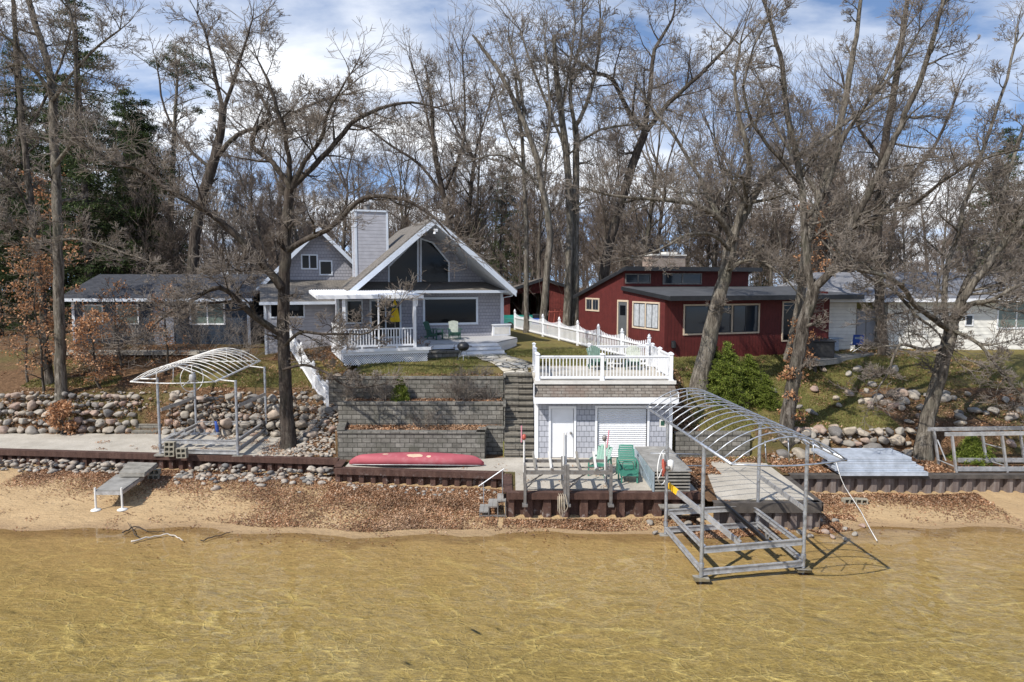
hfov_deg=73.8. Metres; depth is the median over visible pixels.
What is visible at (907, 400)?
fieldstone
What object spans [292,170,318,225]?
bare tree
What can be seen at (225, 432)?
fieldstone
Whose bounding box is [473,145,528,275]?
bare tree
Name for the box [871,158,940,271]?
bare tree
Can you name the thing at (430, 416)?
bare shrub
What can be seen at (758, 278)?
evergreen tree
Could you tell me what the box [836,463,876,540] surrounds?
white cable
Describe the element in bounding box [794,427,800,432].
fieldstone
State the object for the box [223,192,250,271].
bare tree
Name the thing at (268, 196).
bare tree
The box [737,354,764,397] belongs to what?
hemlock bush
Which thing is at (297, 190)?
bare tree
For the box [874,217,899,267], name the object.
bare tree
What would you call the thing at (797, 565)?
boat lift
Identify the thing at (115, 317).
young oak tree
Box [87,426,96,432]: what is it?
fieldstone
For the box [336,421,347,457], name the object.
block retaining wall
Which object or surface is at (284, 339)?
bare oak tree
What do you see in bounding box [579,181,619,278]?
bare tree
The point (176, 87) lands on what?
red pine
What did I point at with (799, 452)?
fieldstone
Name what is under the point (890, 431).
fieldstone
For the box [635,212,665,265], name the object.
bare tree
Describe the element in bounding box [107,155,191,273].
bare tree
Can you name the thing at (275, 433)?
fieldstone
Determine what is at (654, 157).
bare tree
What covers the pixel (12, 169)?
bare tree
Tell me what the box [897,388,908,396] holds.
fieldstone
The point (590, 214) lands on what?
bare tree
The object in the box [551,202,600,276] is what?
bare tree
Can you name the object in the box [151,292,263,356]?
bare shrub
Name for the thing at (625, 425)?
rollup door
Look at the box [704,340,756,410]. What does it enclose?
hemlock bush
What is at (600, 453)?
plastic chair
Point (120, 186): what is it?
evergreen tree
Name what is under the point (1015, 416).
fieldstone
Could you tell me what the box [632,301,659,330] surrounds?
window
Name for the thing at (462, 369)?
bare shrub
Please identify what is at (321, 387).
picket fence
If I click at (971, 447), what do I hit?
juniper bush
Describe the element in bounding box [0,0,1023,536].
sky
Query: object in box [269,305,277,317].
window
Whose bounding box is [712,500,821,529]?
steel seawall
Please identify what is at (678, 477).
dock section stack
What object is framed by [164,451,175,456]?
cinder block
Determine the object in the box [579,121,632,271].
bare tree
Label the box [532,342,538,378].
white railing
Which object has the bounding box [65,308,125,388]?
young oak tree
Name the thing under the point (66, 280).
evergreen tree
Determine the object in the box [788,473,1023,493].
steel seawall
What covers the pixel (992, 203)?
bare tree
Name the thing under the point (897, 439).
fieldstone
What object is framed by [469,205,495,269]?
evergreen tree
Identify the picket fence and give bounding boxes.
[289,327,329,406]
[514,309,650,360]
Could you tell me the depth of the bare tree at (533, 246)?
56.45 m
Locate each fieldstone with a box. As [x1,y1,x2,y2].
[0,425,8,433]
[3,418,12,424]
[7,427,16,432]
[9,402,21,409]
[10,392,23,397]
[17,426,23,433]
[18,411,27,414]
[19,418,28,423]
[25,411,35,415]
[25,426,38,434]
[26,395,34,399]
[27,400,38,410]
[34,409,45,414]
[37,428,46,433]
[38,419,45,424]
[41,410,54,416]
[43,400,50,405]
[48,427,59,433]
[62,391,69,396]
[68,393,76,398]
[74,417,82,423]
[77,425,87,432]
[80,410,90,414]
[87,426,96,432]
[90,410,98,415]
[91,402,98,407]
[95,419,106,427]
[102,402,114,409]
[102,426,114,432]
[103,409,113,417]
[106,418,117,424]
[111,394,119,398]
[113,411,123,416]
[114,425,126,433]
[118,401,126,405]
[122,420,129,425]
[128,412,136,417]
[130,419,137,425]
[131,394,140,399]
[162,428,170,434]
[164,419,173,425]
[169,393,179,400]
[173,420,180,426]
[175,399,183,408]
[180,411,189,417]
[185,404,193,409]
[187,419,194,424]
[193,427,203,432]
[196,396,207,401]
[197,419,207,428]
[204,396,215,400]
[209,413,217,418]
[220,418,233,428]
[220,428,231,435]
[224,413,232,418]
[225,393,234,400]
[232,427,244,434]
[237,393,241,399]
[239,421,250,427]
[243,414,249,419]
[244,402,253,408]
[246,394,257,398]
[249,413,261,419]
[256,419,264,425]
[257,397,267,402]
[264,404,274,411]
[266,421,274,429]
[267,394,277,402]
[267,409,278,418]
[270,430,279,436]
[295,419,306,427]
[299,406,309,411]
[299,413,308,420]
[299,437,308,441]
[306,431,318,437]
[309,414,315,419]
[310,406,317,410]
[313,394,322,400]
[317,405,325,412]
[324,407,333,413]
[329,426,336,432]
[646,519,652,525]
[684,520,691,525]
[776,449,789,457]
[792,447,804,458]
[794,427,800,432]
[802,429,810,435]
[805,409,817,414]
[807,430,815,438]
[810,386,818,391]
[813,424,824,430]
[819,427,826,434]
[821,438,828,447]
[821,529,829,534]
[828,426,842,436]
[831,436,842,443]
[832,395,839,400]
[842,426,856,435]
[842,440,855,446]
[845,390,853,396]
[852,365,861,371]
[856,429,869,436]
[860,437,869,443]
[863,442,882,447]
[864,398,877,404]
[867,381,876,386]
[872,393,883,401]
[874,427,883,435]
[878,436,888,443]
[879,399,890,404]
[885,427,893,434]
[888,402,899,408]
[889,434,905,445]
[890,365,898,371]
[895,427,904,434]
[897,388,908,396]
[898,397,909,404]
[898,405,905,410]
[903,449,912,456]
[904,419,914,423]
[905,427,915,433]
[908,390,920,396]
[909,392,918,400]
[916,404,922,409]
[940,393,951,402]
[953,420,966,426]
[954,413,966,420]
[967,407,982,412]
[987,407,999,414]
[1002,396,1009,402]
[1004,416,1012,421]
[1006,412,1018,419]
[1006,439,1016,447]
[1016,406,1023,414]
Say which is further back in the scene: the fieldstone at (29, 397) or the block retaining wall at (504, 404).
the fieldstone at (29, 397)
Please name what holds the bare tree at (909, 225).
on the ground at (11, 380)
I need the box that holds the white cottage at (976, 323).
[778,272,1023,349]
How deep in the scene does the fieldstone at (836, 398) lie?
30.99 m
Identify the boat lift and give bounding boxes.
[130,348,269,455]
[645,388,847,581]
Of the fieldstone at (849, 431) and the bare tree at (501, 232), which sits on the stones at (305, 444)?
the fieldstone at (849, 431)
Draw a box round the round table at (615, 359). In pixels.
[606,354,625,366]
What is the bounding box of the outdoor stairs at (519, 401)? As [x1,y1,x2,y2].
[504,372,533,457]
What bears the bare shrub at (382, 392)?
on the ground at (11, 380)
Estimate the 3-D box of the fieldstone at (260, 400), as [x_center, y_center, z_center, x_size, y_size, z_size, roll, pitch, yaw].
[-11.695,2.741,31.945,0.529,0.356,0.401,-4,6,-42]
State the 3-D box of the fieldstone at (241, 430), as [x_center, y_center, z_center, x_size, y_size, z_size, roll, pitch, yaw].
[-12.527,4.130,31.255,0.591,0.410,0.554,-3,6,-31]
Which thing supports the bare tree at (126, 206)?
on the ground at (11, 380)
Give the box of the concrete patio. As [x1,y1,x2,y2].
[345,458,695,489]
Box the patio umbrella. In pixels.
[390,299,400,340]
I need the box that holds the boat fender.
[214,421,218,431]
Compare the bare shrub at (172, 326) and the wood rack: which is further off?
the wood rack
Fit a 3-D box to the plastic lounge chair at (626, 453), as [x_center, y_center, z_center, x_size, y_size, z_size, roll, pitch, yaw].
[4.176,4.415,24.644,0.764,1.055,1.457,0,5,4]
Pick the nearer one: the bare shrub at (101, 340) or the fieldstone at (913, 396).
the fieldstone at (913, 396)
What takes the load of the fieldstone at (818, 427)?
on the stones at (305, 444)
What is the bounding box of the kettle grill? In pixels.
[456,340,471,360]
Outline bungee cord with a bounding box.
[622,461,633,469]
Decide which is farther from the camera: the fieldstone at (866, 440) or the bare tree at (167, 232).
the bare tree at (167, 232)
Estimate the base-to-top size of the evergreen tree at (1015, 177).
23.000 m
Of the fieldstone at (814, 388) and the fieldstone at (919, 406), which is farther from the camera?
the fieldstone at (814, 388)
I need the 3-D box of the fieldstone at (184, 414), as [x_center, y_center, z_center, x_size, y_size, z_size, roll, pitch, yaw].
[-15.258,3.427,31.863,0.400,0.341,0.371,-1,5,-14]
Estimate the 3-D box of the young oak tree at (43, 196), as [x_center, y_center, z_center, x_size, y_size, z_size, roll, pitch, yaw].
[-24.397,-4.119,36.341,4.291,10.546,3.468,0,5,0]
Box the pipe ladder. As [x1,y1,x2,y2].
[645,453,708,465]
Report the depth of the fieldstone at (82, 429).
31.67 m
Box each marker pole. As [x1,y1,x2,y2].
[521,426,525,471]
[563,433,563,479]
[565,433,566,464]
[602,430,609,481]
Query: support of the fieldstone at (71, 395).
on the ground at (11, 380)
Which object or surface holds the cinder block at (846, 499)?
on the beach leaf litter at (827, 523)
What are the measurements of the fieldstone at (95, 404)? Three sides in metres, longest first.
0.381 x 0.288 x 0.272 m
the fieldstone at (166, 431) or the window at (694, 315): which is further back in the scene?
the window at (694, 315)
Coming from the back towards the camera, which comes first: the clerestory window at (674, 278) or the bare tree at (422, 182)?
the bare tree at (422, 182)
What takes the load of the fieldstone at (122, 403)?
on the ground at (11, 380)
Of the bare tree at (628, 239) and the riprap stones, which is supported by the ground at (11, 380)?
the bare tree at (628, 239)
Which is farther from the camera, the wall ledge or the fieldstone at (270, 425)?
the fieldstone at (270, 425)
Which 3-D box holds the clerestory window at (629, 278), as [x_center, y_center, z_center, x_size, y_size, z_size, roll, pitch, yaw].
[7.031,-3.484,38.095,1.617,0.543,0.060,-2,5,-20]
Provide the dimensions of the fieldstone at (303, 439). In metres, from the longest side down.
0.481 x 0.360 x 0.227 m
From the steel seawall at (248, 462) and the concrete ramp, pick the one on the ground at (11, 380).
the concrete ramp
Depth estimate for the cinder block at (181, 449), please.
27.18 m
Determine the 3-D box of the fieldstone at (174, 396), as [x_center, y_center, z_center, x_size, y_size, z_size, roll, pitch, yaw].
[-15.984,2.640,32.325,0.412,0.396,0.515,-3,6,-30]
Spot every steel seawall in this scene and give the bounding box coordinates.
[0,448,339,473]
[333,459,346,471]
[334,467,503,487]
[503,473,511,513]
[507,490,700,517]
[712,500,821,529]
[784,476,823,528]
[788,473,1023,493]
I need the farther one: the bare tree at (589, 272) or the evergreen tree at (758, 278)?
the bare tree at (589, 272)
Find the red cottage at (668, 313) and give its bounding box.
[573,252,864,356]
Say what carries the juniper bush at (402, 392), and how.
on the ground at (11, 380)
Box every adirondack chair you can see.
[423,321,446,339]
[447,321,460,338]
[586,345,606,369]
[625,345,641,369]
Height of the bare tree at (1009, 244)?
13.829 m
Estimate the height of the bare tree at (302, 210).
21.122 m
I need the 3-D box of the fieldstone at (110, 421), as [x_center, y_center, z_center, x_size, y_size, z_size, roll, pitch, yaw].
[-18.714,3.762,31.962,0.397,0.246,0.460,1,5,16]
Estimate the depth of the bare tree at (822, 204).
76.88 m
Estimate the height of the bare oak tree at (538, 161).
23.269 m
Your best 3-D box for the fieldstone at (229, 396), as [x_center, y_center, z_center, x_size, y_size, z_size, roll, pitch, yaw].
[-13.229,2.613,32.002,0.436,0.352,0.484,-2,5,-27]
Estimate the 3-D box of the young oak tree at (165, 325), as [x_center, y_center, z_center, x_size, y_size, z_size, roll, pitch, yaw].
[-17.374,-0.558,34.599,2.279,4.962,2.378,0,5,0]
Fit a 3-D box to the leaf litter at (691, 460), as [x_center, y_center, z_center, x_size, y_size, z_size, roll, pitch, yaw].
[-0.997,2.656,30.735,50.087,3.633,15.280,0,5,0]
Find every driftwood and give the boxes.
[122,522,164,536]
[131,533,182,541]
[200,532,229,540]
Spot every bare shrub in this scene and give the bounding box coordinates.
[0,279,161,361]
[66,301,144,370]
[91,288,217,357]
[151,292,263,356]
[221,298,298,360]
[330,382,375,400]
[358,374,400,400]
[389,334,432,349]
[404,406,442,429]
[427,368,491,400]
[453,364,480,375]
[469,363,493,375]
[470,385,507,400]
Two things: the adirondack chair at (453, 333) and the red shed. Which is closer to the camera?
the adirondack chair at (453, 333)
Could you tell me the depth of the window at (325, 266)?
40.86 m
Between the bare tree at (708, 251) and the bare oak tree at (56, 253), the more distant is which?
the bare tree at (708, 251)
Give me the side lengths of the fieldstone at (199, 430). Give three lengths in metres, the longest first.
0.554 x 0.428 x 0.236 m
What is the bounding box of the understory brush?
[1,214,1023,323]
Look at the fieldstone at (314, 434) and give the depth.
29.16 m
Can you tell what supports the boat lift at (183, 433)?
on the concrete pad
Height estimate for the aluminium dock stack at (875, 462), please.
0.615 m
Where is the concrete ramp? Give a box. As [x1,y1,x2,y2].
[708,461,813,499]
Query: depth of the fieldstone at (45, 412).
31.87 m
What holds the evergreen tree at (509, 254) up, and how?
on the ground at (11, 380)
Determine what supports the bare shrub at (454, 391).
on the ground at (11, 380)
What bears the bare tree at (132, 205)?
on the ground at (11, 380)
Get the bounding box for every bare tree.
[0,10,70,317]
[0,77,47,323]
[0,90,103,300]
[0,93,48,203]
[1,123,39,268]
[24,96,88,281]
[63,110,106,234]
[75,96,135,216]
[80,132,168,273]
[92,189,125,273]
[99,114,173,271]
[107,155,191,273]
[108,183,173,272]
[112,196,159,273]
[148,206,188,273]
[152,116,212,247]
[154,194,190,273]
[165,213,189,273]
[175,163,225,272]
[183,147,250,268]
[187,161,240,273]
[209,126,280,270]
[219,151,261,273]
[219,151,279,266]
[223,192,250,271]
[224,96,331,243]
[228,84,355,251]
[229,73,344,257]
[232,163,305,265]
[232,225,246,271]
[238,220,267,270]
[241,193,276,269]
[243,240,262,273]
[244,139,337,250]
[247,193,279,261]
[252,170,293,269]
[283,171,310,241]
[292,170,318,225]
[292,173,348,251]
[293,74,403,250]
[293,200,315,236]
[325,130,398,251]
[330,143,391,246]
[345,201,368,245]
[350,188,401,239]
[358,184,390,237]
[360,98,431,237]
[364,120,450,238]
[387,1,543,244]
[387,183,416,229]
[402,165,460,219]
[404,80,501,224]
[413,163,440,221]
[432,82,514,251]
[434,153,485,250]
[438,172,464,228]
[440,176,483,244]
[453,190,501,260]
[453,193,499,270]
[469,162,519,258]
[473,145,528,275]
[486,142,542,314]
[501,157,566,314]
[512,174,555,274]
[515,85,580,316]
[517,197,554,278]
[543,181,566,281]
[545,168,564,272]
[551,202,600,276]
[556,109,635,272]
[570,149,648,268]
[571,120,637,274]
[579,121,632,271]
[579,180,609,268]
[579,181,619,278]
[579,243,587,274]
[585,258,594,284]
[586,13,710,264]
[587,112,649,266]
[596,184,656,274]
[620,48,732,256]
[620,203,655,266]
[623,182,688,253]
[628,201,663,264]
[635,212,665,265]
[655,35,814,266]
[659,161,743,266]
[666,199,710,266]
[667,213,693,266]
[674,45,791,266]
[676,151,724,257]
[679,99,786,273]
[681,162,740,266]
[685,157,725,266]
[717,169,769,266]
[722,172,772,274]
[731,125,785,258]
[744,121,811,285]
[747,174,797,281]
[748,203,796,282]
[749,27,894,268]
[760,141,815,282]
[776,203,799,262]
[782,91,870,238]
[784,141,868,269]
[794,127,873,271]
[795,153,865,270]
[806,118,910,269]
[825,167,864,270]
[831,112,929,271]
[835,80,937,271]
[843,152,914,269]
[846,164,911,271]
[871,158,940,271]
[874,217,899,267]
[890,132,977,271]
[892,204,933,271]
[897,235,927,271]
[913,158,978,268]
[934,220,964,270]
[944,174,982,271]
[954,151,1023,264]
[956,142,1017,266]
[959,203,985,267]
[979,167,1023,265]
[994,176,1023,270]
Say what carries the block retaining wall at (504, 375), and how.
on the ground at (11, 380)
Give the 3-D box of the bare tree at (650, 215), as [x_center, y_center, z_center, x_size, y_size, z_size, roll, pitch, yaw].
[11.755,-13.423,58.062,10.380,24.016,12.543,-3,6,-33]
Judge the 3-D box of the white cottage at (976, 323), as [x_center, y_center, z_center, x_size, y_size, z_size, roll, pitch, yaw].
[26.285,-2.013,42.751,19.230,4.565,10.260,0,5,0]
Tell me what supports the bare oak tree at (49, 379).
on the ground at (11, 380)
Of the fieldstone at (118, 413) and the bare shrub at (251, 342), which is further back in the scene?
the bare shrub at (251, 342)
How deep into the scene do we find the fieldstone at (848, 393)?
31.53 m
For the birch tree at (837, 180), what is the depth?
49.73 m
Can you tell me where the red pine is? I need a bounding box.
[144,41,217,273]
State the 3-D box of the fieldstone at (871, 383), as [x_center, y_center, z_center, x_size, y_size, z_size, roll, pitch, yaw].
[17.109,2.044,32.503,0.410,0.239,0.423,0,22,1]
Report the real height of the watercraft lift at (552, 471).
1.786 m
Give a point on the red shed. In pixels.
(556, 300)
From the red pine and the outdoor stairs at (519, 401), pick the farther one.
the red pine
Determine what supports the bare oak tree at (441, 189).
on the ground at (11, 380)
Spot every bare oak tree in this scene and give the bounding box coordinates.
[0,0,114,385]
[0,0,181,403]
[28,1,495,449]
[102,0,395,273]
[325,0,501,229]
[419,0,590,334]
[455,34,545,332]
[482,0,611,329]
[528,0,688,328]
[528,0,765,280]
[528,0,955,398]
[691,0,1023,448]
[713,0,961,361]
[753,0,1023,460]
[804,0,994,355]
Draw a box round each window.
[83,305,102,322]
[116,305,138,324]
[189,302,225,324]
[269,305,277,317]
[289,305,304,317]
[301,254,317,269]
[319,260,332,274]
[346,300,362,323]
[388,239,418,281]
[420,238,449,281]
[423,297,477,324]
[585,298,599,311]
[625,274,650,282]
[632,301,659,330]
[662,273,701,283]
[683,304,732,334]
[731,303,759,333]
[964,315,973,325]
[996,302,1023,328]
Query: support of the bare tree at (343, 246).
on the ground at (11, 380)
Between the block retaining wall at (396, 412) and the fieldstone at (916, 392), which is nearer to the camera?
the block retaining wall at (396, 412)
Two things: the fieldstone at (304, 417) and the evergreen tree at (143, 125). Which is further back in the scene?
the evergreen tree at (143, 125)
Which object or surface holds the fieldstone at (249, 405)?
on the stones at (305, 444)
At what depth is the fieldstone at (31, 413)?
31.95 m
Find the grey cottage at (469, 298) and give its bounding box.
[255,204,516,366]
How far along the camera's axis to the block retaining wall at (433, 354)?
34.04 m
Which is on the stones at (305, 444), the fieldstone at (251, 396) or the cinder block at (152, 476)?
the fieldstone at (251, 396)
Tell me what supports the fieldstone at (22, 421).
on the ground at (11, 380)
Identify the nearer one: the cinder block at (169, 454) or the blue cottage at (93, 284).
the cinder block at (169, 454)
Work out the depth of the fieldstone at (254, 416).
31.34 m
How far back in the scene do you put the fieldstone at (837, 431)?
27.86 m
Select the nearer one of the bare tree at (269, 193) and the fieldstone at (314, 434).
the fieldstone at (314, 434)
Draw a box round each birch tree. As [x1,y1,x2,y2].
[543,182,585,270]
[797,162,863,270]
[816,194,865,271]
[836,158,891,268]
[844,189,883,271]
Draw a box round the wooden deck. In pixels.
[783,352,876,372]
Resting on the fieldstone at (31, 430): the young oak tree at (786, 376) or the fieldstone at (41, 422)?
the fieldstone at (41, 422)
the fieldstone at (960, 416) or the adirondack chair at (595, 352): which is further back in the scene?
the adirondack chair at (595, 352)
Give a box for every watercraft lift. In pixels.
[522,451,566,506]
[564,451,613,506]
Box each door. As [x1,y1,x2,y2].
[153,302,174,344]
[369,299,401,338]
[551,409,573,456]
[598,408,645,457]
[618,302,626,344]
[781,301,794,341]
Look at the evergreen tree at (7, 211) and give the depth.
48.72 m
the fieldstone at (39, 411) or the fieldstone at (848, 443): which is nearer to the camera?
the fieldstone at (848, 443)
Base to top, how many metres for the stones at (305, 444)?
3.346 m
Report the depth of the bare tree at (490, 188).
59.33 m
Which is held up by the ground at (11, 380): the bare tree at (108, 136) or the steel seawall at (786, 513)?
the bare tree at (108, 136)
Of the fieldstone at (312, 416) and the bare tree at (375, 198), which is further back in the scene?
the bare tree at (375, 198)
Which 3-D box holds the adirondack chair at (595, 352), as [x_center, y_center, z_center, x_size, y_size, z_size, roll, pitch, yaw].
[3.808,0.751,30.566,0.800,1.023,1.028,-1,5,-14]
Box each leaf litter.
[0,346,1023,489]
[0,466,1023,567]
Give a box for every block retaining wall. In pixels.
[329,376,503,403]
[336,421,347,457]
[337,401,503,425]
[337,425,503,459]
[428,350,461,358]
[503,373,505,397]
[503,398,505,432]
[673,430,750,457]
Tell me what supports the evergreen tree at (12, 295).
on the ground at (11, 380)
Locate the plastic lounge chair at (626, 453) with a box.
[616,444,638,482]
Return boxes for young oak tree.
[0,234,53,382]
[3,251,74,391]
[15,164,94,336]
[36,399,79,434]
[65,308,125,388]
[81,277,145,367]
[142,281,190,374]
[776,365,807,422]
[783,317,822,380]
[793,199,833,272]
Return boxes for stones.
[0,365,917,459]
[0,459,496,499]
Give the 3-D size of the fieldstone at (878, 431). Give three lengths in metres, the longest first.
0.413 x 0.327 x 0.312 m
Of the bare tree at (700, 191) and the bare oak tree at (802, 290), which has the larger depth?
the bare tree at (700, 191)
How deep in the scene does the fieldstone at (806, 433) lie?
27.89 m
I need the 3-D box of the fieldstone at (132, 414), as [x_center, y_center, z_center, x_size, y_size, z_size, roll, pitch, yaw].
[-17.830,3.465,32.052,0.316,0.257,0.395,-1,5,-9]
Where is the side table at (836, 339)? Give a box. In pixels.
[829,337,842,350]
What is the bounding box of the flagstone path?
[476,354,533,381]
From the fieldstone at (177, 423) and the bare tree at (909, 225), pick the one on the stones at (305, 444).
the fieldstone at (177, 423)
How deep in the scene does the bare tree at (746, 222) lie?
94.75 m
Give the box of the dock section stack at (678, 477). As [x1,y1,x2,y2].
[635,446,691,491]
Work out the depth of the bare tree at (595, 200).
101.87 m
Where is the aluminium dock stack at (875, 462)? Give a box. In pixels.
[811,448,927,475]
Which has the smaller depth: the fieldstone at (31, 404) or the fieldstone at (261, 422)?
the fieldstone at (261, 422)
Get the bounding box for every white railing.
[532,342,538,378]
[535,353,673,380]
[587,343,649,365]
[650,343,673,375]
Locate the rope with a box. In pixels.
[557,493,567,516]
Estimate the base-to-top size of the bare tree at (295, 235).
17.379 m
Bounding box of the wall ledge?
[658,504,700,509]
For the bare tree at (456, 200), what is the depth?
82.68 m
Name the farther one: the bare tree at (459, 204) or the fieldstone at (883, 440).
the bare tree at (459, 204)
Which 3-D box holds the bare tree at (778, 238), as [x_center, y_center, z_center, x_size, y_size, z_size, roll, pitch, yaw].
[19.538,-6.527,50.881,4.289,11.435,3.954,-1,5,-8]
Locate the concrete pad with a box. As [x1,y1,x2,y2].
[0,433,296,455]
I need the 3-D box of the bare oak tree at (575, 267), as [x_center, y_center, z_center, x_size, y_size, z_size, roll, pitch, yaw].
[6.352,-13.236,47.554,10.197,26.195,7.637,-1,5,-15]
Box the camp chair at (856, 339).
[850,334,864,352]
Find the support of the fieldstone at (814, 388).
on the ground at (11, 380)
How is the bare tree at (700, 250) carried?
on the ground at (11, 380)
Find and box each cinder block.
[147,475,159,479]
[148,468,160,474]
[164,441,176,446]
[164,446,175,451]
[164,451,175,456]
[176,447,187,452]
[176,453,188,457]
[841,497,854,503]
[854,497,867,504]
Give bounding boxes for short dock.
[91,462,157,511]
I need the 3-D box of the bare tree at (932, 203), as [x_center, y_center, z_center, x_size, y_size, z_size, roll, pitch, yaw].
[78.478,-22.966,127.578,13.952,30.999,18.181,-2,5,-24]
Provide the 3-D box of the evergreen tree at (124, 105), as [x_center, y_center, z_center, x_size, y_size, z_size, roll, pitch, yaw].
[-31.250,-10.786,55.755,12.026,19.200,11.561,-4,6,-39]
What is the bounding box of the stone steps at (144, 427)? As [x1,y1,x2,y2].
[131,424,161,433]
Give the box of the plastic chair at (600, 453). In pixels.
[588,444,612,475]
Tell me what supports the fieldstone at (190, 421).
on the stones at (305, 444)
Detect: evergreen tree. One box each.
[0,38,82,319]
[0,106,29,291]
[0,197,52,334]
[1,74,122,325]
[5,0,147,292]
[50,97,206,315]
[65,87,200,307]
[67,120,199,277]
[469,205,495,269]
[480,168,543,285]
[749,244,776,285]
[788,243,815,278]
[956,126,1023,271]
[999,133,1023,269]
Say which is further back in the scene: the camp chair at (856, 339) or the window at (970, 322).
the window at (970, 322)
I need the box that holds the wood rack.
[547,309,562,327]
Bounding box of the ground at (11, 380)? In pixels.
[0,288,1023,500]
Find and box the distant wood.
[37,166,1019,300]
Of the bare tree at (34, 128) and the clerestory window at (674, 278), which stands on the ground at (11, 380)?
the bare tree at (34, 128)
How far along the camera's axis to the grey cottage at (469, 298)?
38.86 m
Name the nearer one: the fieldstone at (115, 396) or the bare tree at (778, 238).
the fieldstone at (115, 396)
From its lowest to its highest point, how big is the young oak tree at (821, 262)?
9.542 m
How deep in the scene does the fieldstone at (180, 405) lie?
31.95 m
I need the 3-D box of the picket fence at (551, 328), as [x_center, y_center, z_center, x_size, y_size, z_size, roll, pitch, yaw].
[3.310,-0.531,40.272,0.232,2.094,18.006,-2,5,-20]
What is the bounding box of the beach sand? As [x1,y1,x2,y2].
[0,464,1023,681]
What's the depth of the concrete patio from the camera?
24.95 m
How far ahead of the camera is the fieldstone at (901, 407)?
30.07 m
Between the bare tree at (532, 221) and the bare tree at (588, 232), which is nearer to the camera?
the bare tree at (588, 232)
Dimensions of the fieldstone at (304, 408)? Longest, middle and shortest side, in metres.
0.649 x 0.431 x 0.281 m
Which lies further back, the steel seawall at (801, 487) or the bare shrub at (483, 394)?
the bare shrub at (483, 394)
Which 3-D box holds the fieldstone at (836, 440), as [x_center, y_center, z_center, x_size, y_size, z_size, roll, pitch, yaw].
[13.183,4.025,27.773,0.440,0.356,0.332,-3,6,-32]
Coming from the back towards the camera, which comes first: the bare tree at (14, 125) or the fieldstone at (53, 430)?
the bare tree at (14, 125)
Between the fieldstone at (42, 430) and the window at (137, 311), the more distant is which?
the window at (137, 311)
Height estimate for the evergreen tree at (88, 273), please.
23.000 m
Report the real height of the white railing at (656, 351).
1.120 m
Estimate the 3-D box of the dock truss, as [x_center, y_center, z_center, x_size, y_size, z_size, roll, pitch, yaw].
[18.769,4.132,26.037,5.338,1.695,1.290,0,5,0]
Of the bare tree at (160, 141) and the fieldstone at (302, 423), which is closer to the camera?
the fieldstone at (302, 423)
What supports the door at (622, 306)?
in the red cottage at (668, 313)
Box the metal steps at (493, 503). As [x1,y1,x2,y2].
[479,468,505,517]
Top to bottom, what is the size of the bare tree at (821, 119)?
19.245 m
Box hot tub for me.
[805,338,835,357]
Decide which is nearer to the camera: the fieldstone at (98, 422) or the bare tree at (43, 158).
the fieldstone at (98, 422)
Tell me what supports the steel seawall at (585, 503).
on the beach sand
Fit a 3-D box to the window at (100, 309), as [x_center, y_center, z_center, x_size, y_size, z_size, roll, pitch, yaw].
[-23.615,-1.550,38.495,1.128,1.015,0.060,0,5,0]
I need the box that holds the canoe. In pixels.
[349,452,483,465]
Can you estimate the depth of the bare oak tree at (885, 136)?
36.17 m
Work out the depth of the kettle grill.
33.01 m
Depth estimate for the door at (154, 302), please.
38.53 m
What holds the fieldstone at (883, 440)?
on the ground at (11, 380)
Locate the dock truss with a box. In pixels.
[927,426,1023,472]
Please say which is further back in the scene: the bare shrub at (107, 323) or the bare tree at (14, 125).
the bare tree at (14, 125)
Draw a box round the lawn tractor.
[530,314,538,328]
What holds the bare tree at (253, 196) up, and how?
on the ground at (11, 380)
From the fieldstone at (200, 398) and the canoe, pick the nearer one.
the canoe
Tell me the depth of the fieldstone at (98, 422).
31.82 m
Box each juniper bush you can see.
[387,375,410,401]
[945,436,1002,466]
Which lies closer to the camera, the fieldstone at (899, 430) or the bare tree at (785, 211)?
the fieldstone at (899, 430)
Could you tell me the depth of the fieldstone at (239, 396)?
31.76 m
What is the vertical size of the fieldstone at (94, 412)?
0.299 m
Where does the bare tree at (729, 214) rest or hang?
on the ground at (11, 380)
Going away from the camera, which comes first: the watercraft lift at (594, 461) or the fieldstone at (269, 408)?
the watercraft lift at (594, 461)
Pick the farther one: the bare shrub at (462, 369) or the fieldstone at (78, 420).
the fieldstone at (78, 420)
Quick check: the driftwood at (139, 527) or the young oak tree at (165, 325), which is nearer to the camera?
the driftwood at (139, 527)
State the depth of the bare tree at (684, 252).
63.07 m
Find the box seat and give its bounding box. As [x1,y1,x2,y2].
[491,323,511,335]
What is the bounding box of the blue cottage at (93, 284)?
[52,274,267,354]
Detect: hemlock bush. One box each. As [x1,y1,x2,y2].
[685,347,733,395]
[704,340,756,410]
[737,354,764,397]
[747,373,782,411]
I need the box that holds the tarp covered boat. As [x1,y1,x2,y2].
[504,315,532,327]
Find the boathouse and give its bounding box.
[531,366,678,457]
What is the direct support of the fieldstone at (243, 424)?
on the fieldstone at (241, 430)
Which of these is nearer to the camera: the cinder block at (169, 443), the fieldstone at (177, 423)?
the cinder block at (169, 443)
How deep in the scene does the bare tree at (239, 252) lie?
88.38 m
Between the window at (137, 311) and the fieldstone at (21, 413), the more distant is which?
the window at (137, 311)
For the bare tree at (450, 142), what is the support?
on the ground at (11, 380)
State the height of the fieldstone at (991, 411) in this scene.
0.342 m
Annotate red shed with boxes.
[503,278,563,324]
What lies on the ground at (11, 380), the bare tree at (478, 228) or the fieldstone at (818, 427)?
the bare tree at (478, 228)
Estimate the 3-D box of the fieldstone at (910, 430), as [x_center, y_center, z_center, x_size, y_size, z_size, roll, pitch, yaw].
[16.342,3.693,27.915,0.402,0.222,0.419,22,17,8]

